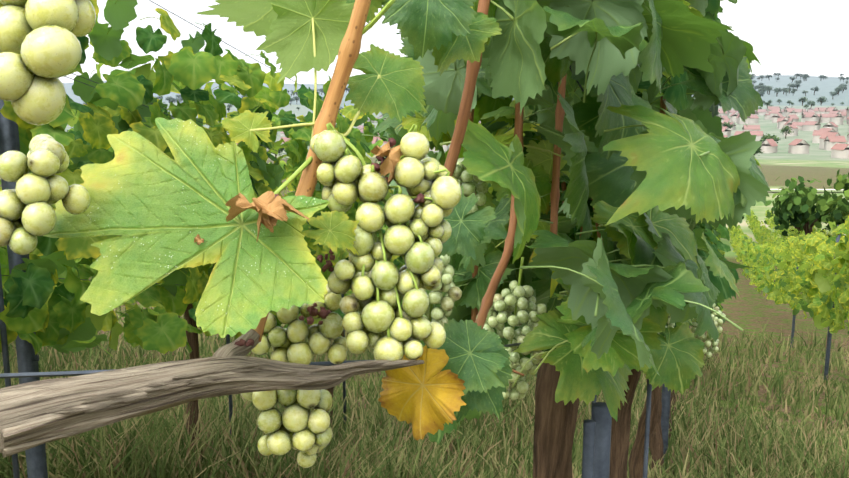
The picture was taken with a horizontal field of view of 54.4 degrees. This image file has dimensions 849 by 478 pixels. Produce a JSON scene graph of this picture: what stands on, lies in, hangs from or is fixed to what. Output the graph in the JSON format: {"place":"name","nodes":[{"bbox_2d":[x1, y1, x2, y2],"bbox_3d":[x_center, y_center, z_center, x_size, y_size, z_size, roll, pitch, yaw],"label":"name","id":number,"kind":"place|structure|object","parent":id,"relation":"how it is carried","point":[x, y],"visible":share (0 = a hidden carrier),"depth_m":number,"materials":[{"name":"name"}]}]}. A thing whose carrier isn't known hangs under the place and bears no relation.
{"place":"outdoors","nodes":[
{"label":"outdoors","id":0,"kind":"place"},
{"bbox_2d":[0,329,423,457],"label":"vine branch","id":1,"kind":"object","parent":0,"point":[35,413],"visible":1,"depth_m":0.39,"materials":[{"name":"brown wood"}]},
{"bbox_2d":[220,110,271,152],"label":"vine leaf","id":2,"kind":"object","parent":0,"point":[240,126],"visible":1,"depth_m":0.46,"materials":[{"name":"plant"}]},
{"bbox_2d":[250,18,380,137],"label":"leaf stems","id":3,"kind":"object","parent":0,"point":[314,109],"visible":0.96,"depth_m":0.46,"materials":[{"name":"plant"}]},
{"bbox_2d":[378,345,465,440],"bbox_3d":[-0.003,0.091,0.490,0.060,0.056,0.049,49,7,20],"label":"yellow leaf","id":4,"kind":"object","parent":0,"point":[424,398],"visible":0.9,"depth_m":0.48,"materials":[{"name":"yellow plant"}]},
{"bbox_2d":[0,302,848,477],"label":"grass","id":5,"kind":"structure","parent":0,"point":[157,444],"depth_m":4.99,"materials":[{"name":"green plant"}]},
{"bbox_2d":[0,75,848,477],"bbox_3d":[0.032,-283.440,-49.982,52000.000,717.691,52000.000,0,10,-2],"label":"terrain","id":6,"kind":"structure","parent":0,"point":[752,309],"depth_m":84.20,"materials":[{"name":"green plant"}]},
{"bbox_2d":[0,127,378,313],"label":"row canopy","id":7,"kind":"object","parent":6,"relation":"on","point":[78,134],"depth_m":5.04,"materials":[{"name":"green plant"}]},
{"bbox_2d":[0,180,387,303],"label":"row canopy","id":8,"kind":"object","parent":6,"relation":"on","point":[131,301],"depth_m":8.32,"materials":[{"name":"green plant"}]},
{"bbox_2d":[0,109,398,330],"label":"vine leaves","id":9,"kind":"object","parent":6,"relation":"on","point":[84,271],"depth_m":5.37,"materials":[{"name":"green plant"}]},
{"bbox_2d":[0,0,423,356],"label":"vine leaves","id":10,"kind":"object","parent":6,"relation":"on","point":[71,327],"visible":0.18,"depth_m":2.98,"materials":[{"name":"green plant"}]},
{"bbox_2d":[266,143,285,157],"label":"tree","id":11,"kind":"object","parent":6,"relation":"on","point":[281,149],"visible":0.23,"depth_m":576.84,"materials":[{"name":"green plant"}]},
{"bbox_2d":[0,0,840,477],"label":"trellis posts","id":12,"kind":"object","parent":6,"relation":"on","point":[596,444],"visible":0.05,"depth_m":2.51,"materials":[{"name":"metal"}]},
{"bbox_2d":[250,0,370,341],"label":"vine shoot","id":13,"kind":"object","parent":12,"relation":"attached to","point":[349,49],"visible":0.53,"depth_m":0.46,"materials":[{"name":"brown wood"}]},
{"bbox_2d":[0,134,89,254],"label":"grape bunch","id":14,"kind":"object","parent":13,"relation":"hanging from","point":[27,214],"visible":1,"depth_m":0.39,"materials":[{"name":"green food"}]},
{"bbox_2d":[0,0,95,124],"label":"grape bunch","id":15,"kind":"object","parent":13,"relation":"attached to","point":[40,51],"visible":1,"depth_m":0.32,"materials":[{"name":"green food"}]},
{"bbox_2d":[43,117,329,337],"bbox_3d":[-0.122,-0.010,0.419,0.147,0.132,0.012,-3,-28,-3],"label":"vine leaf","id":16,"kind":"object","parent":13,"relation":"attached to","point":[158,209],"visible":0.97,"depth_m":0.42,"materials":[{"name":"green plant"}]},
{"bbox_2d":[194,234,203,244],"bbox_3d":[-0.112,0.001,0.411,0.005,0.005,0.005,-39,-3,-29],"label":"dried leaf scrap","id":17,"kind":"object","parent":16,"relation":"on","point":[198,240],"visible":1,"depth_m":0.41,"materials":[{"name":"brown plant"}]},
{"bbox_2d":[225,191,278,241],"bbox_3d":[-0.086,-0.011,0.408,0.025,0.025,0.027,43,22,20],"label":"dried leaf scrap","id":18,"kind":"object","parent":16,"relation":"on","point":[239,203],"visible":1,"depth_m":0.41,"materials":[{"name":"brown plant"}]},
{"bbox_2d":[252,195,308,231],"bbox_3d":[-0.071,-0.011,0.407,0.018,0.027,0.018,-42,40,0],"label":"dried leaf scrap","id":19,"kind":"object","parent":16,"relation":"on","point":[278,207],"visible":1,"depth_m":0.41,"materials":[{"name":"brown plant"}]},
{"bbox_2d":[197,0,316,36],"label":"vine leaf","id":20,"kind":"object","parent":13,"relation":"attached to","point":[258,17],"visible":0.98,"depth_m":0.48,"materials":[{"name":"green plant"}]},
{"bbox_2d":[241,389,332,467],"bbox_3d":[-0.077,0.105,0.465,0.051,0.056,0.035,0,10,-2],"label":"grape bunch","id":21,"kind":"object","parent":13,"relation":"hanging from","point":[298,424],"visible":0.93,"depth_m":0.45,"materials":[{"name":"green food"}]},
{"bbox_2d":[251,284,347,364],"bbox_3d":[-0.072,0.055,0.474,0.058,0.057,0.030,0,10,-2],"label":"grape bunch","id":22,"kind":"object","parent":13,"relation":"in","point":[289,344],"visible":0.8,"depth_m":0.47,"materials":[{"name":"green food"}]},
{"bbox_2d":[256,0,354,83],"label":"vine leaf","id":23,"kind":"object","parent":13,"relation":"on","point":[289,40],"visible":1,"depth_m":0.47,"materials":[{"name":"green plant"}]},
{"bbox_2d":[234,138,424,346],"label":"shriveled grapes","id":24,"kind":"object","parent":13,"relation":"in","point":[323,313],"visible":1,"depth_m":0.45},
{"bbox_2d":[302,210,358,254],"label":"vine leaf","id":25,"kind":"object","parent":13,"relation":"attached to","point":[335,230],"visible":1,"depth_m":0.44,"materials":[{"name":"green plant"}]},
{"bbox_2d":[274,0,450,336],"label":"grape stems","id":26,"kind":"object","parent":13,"relation":"in","point":[349,144],"visible":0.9,"depth_m":0.45,"materials":[{"name":"green plant"}]},
{"bbox_2d":[346,0,385,22],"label":"vine leaf","id":27,"kind":"object","parent":13,"relation":"attached to","point":[375,5],"visible":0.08,"depth_m":0.52,"materials":[{"name":"green plant"}]},
{"bbox_2d":[310,130,461,360],"bbox_3d":[-0.021,0.004,0.454,0.083,0.128,0.049,0,10,-2],"label":"grape bunch","id":28,"kind":"object","parent":13,"relation":"attached to","point":[346,181],"visible":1,"depth_m":0.44,"materials":[{"name":"green food"}]},
{"bbox_2d":[371,142,401,184],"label":"dried leaf","id":29,"kind":"object","parent":28,"relation":"on","point":[391,160],"visible":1,"depth_m":0.45,"materials":[{"name":"brown plant"}]},
{"bbox_2d":[345,44,427,121],"bbox_3d":[-0.023,-0.092,0.501,0.057,0.056,0.019,19,-33,3],"label":"vine leaf","id":30,"kind":"object","parent":13,"relation":"on","point":[396,89],"visible":0.98,"depth_m":0.50,"materials":[{"name":"green plant"}]},
{"bbox_2d":[381,0,476,59],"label":"vine leaf","id":31,"kind":"object","parent":13,"relation":"attached to","point":[423,26],"visible":0.99,"depth_m":0.52,"materials":[{"name":"green plant"}]},
{"bbox_2d":[422,319,508,396],"bbox_3d":[0.024,0.072,0.498,0.054,0.050,0.014,-11,-30,-3],"label":"vine leaf","id":32,"kind":"object","parent":13,"relation":"attached to","point":[468,362],"visible":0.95,"depth_m":0.50,"materials":[{"name":"green plant"}]},
{"bbox_2d":[438,186,496,259],"bbox_3d":[0.022,-0.009,0.518,0.008,0.048,0.051,37,18,-56],"label":"vine leaf","id":33,"kind":"object","parent":13,"relation":"attached to","point":[467,235],"visible":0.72,"depth_m":0.51,"materials":[{"name":"green plant"}]},
{"bbox_2d":[444,0,665,375],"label":"vine shoots","id":34,"kind":"object","parent":12,"relation":"attached to","point":[465,115],"visible":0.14,"depth_m":0.76,"materials":[{"name":"brown wood"}]},
{"bbox_2d":[420,254,461,340],"bbox_3d":[0.008,0.028,0.621,0.041,0.101,0.039,0,10,-2],"label":"grape bunch","id":35,"kind":"object","parent":34,"relation":"attached to","point":[443,311],"visible":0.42,"depth_m":0.61,"materials":[{"name":"green food"}]},
{"bbox_2d":[432,6,501,75],"bbox_3d":[0.022,-0.137,0.554,0.057,0.061,0.021,27,-18,19],"label":"vine leaf","id":36,"kind":"object","parent":34,"relation":"attached to","point":[483,27],"visible":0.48,"depth_m":0.55,"materials":[{"name":"green plant"}]},
{"bbox_2d":[476,257,546,400],"bbox_3d":[0.111,0.113,1.012,0.092,0.186,0.092,0,10,-2],"label":"grape bunch","id":37,"kind":"object","parent":34,"relation":"hanging from","point":[518,299],"visible":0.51,"depth_m":0.99,"materials":[{"name":"green food"}]},
{"bbox_2d":[184,290,676,477],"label":"vine trunks","id":38,"kind":"object","parent":6,"relation":"on","point":[554,426],"visible":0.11,"depth_m":2.38,"materials":[{"name":"brown plant"}]},
{"bbox_2d":[483,122,593,254],"bbox_3d":[0.533,-0.356,2.276,0.607,1.844,1.986,4,11,20],"label":"row canopy","id":39,"kind":"object","parent":6,"relation":"on","point":[499,132],"visible":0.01,"depth_m":1.75,"materials":[{"name":"green plant"}]},
{"bbox_2d":[236,106,848,158],"bbox_3d":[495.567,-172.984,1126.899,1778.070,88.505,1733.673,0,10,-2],"label":"town houses","id":40,"kind":"structure","parent":6,"relation":"on","point":[827,136],"depth_m":863.57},
{"bbox_2d":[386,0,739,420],"bbox_3d":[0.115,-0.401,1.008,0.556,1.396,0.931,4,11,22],"label":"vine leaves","id":41,"kind":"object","parent":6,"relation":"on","point":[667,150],"visible":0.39,"depth_m":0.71,"materials":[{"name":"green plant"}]},
{"bbox_2d":[452,128,488,213],"bbox_3d":[0.033,-0.053,0.631,0.033,0.084,0.034,7,12,35],"label":"grape bunch","id":42,"kind":"object","parent":41,"relation":"attached to","point":[462,176],"visible":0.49,"depth_m":0.62,"materials":[{"name":"green food"}]},
{"bbox_2d":[362,0,770,444],"bbox_3d":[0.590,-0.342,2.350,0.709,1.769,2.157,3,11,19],"label":"vine leaves","id":43,"kind":"object","parent":6,"relation":"on","point":[486,104],"visible":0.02,"depth_m":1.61,"materials":[{"name":"green plant"}]},
{"bbox_2d":[691,303,725,357],"bbox_3d":[0.708,0.207,2.064,0.079,0.176,0.082,6,11,29],"label":"grape bunch row","id":44,"kind":"object","parent":43,"relation":"on","point":[717,322],"visible":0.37,"depth_m":2.06,"materials":[{"name":"green food"}]},
{"bbox_2d":[396,0,751,377],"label":"vine leaves","id":45,"kind":"object","parent":6,"relation":"on","point":[677,97],"visible":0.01,"depth_m":1.63,"materials":[{"name":"green plant"}]},
{"bbox_2d":[659,315,674,336],"bbox_3d":[0.530,0.139,1.823,0.088,0.176,0.078,0,10,-2],"label":"grape bunch row","id":46,"kind":"object","parent":45,"relation":"on","point":[672,324],"visible":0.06,"depth_m":1.82,"materials":[{"name":"green food"}]},
{"bbox_2d":[692,225,722,321],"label":"grapevine","id":47,"kind":"object","parent":6,"relation":"on","point":[718,304],"visible":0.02,"depth_m":6.53,"materials":[{"name":"green plant"}]},
{"bbox_2d":[689,94,730,325],"bbox_3d":[1.947,-0.054,6.212,0.735,2.781,6.154,3,11,19],"label":"grapevine","id":48,"kind":"object","parent":6,"relation":"on","point":[722,231],"visible":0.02,"depth_m":6.15,"materials":[{"name":"green plant"}]},
{"bbox_2d":[710,231,724,254],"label":"grapevine","id":49,"kind":"object","parent":6,"relation":"on","point":[722,252],"visible":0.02,"depth_m":7.96,"materials":[{"name":"green plant"}]},
{"bbox_2d":[722,122,732,127],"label":"tree","id":50,"kind":"object","parent":6,"relation":"on","point":[724,124],"visible":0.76,"depth_m":881.85,"materials":[{"name":"green plant"}]},
{"bbox_2d":[753,146,762,155],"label":"tree","id":51,"kind":"object","parent":6,"relation":"on","point":[757,150],"visible":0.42,"depth_m":487.68,"materials":[{"name":"green plant"}]},
{"bbox_2d":[760,133,780,142],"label":"tree","id":52,"kind":"object","parent":6,"relation":"on","point":[768,136],"visible":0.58,"depth_m":647.18,"materials":[{"name":"green plant"}]},
{"bbox_2d":[764,210,805,241],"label":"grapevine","id":53,"kind":"object","parent":6,"relation":"on","point":[783,237],"visible":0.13,"depth_m":63.76,"materials":[{"name":"green plant"}]},
{"bbox_2d":[779,126,793,138],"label":"tree","id":54,"kind":"object","parent":6,"relation":"on","point":[786,128],"visible":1,"depth_m":794.15,"materials":[{"name":"green plant"}]},
{"bbox_2d":[727,216,848,333],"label":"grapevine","id":55,"kind":"object","parent":6,"relation":"on","point":[813,276],"visible":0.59,"depth_m":12.51,"materials":[{"name":"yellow plant"}]},
{"bbox_2d":[728,224,848,333],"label":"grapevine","id":56,"kind":"object","parent":6,"relation":"on","point":[804,304],"visible":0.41,"depth_m":13.83,"materials":[{"name":"green plant"}]},
{"bbox_2d":[764,189,826,233],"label":"tree","id":57,"kind":"object","parent":6,"relation":"on","point":[812,219],"visible":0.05,"depth_m":60.31,"materials":[{"name":"green plant"}]},
{"bbox_2d":[746,213,846,270],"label":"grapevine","id":58,"kind":"object","parent":6,"relation":"on","point":[755,235],"visible":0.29,"depth_m":61.19,"materials":[{"name":"green plant"}]},
{"bbox_2d":[746,209,848,274],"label":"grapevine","id":59,"kind":"object","parent":6,"relation":"on","point":[768,236],"visible":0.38,"depth_m":56.90,"materials":[{"name":"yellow plant"}]},
{"bbox_2d":[798,97,808,105],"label":"tree","id":60,"kind":"object","parent":6,"relation":"on","point":[803,99],"visible":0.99,"depth_m":2516.57,"materials":[{"name":"green plant"}]},
{"bbox_2d":[764,176,845,236],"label":"tree","id":61,"kind":"object","parent":6,"relation":"on","point":[799,201],"visible":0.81,"depth_m":52.82,"materials":[{"name":"green plant"}]},
{"bbox_2d":[765,210,846,249],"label":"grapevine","id":62,"kind":"object","parent":6,"relation":"on","point":[778,231],"visible":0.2,"depth_m":64.38,"materials":[{"name":"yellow plant"}]},
{"bbox_2d":[789,220,840,238],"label":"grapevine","id":63,"kind":"object","parent":6,"relation":"on","point":[825,234],"visible":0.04,"depth_m":58.49,"materials":[{"name":"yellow plant"}]},
{"bbox_2d":[816,96,827,103],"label":"tree","id":64,"kind":"object","parent":6,"relation":"on","point":[822,99],"visible":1,"depth_m":2451.48,"materials":[{"name":"green plant"}]},
{"bbox_2d":[797,182,848,236],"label":"tree","id":65,"kind":"object","parent":6,"relation":"on","point":[839,217],"visible":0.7,"depth_m":50.33,"materials":[{"name":"green plant"}]},
{"bbox_2d":[827,169,848,192],"bbox_3d":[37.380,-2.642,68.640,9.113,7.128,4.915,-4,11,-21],"label":"grapevine","id":66,"kind":"object","parent":6,"relation":"on","point":[842,179],"visible":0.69,"depth_m":67.73,"materials":[{"name":"green plant"}]},
{"bbox_2d":[59,0,848,83],"label":"sky","id":67,"kind":"structure","parent":0,"point":[787,37],"materials":[{"name":"white"}]},
{"bbox_2d":[454,336,512,422],"bbox_3d":[0.031,0.085,0.515,0.058,0.062,0.015,-29,-16,-22],"label":"vine leaf","id":68,"kind":"object","parent":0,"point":[490,401],"visible":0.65,"depth_m":0.51,"materials":[{"name":"green plant"}]},
{"bbox_2d":[389,185,843,189],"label":"farm track","id":69,"kind":"structure","parent":0,"point":[794,189],"depth_m":165.23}
]}

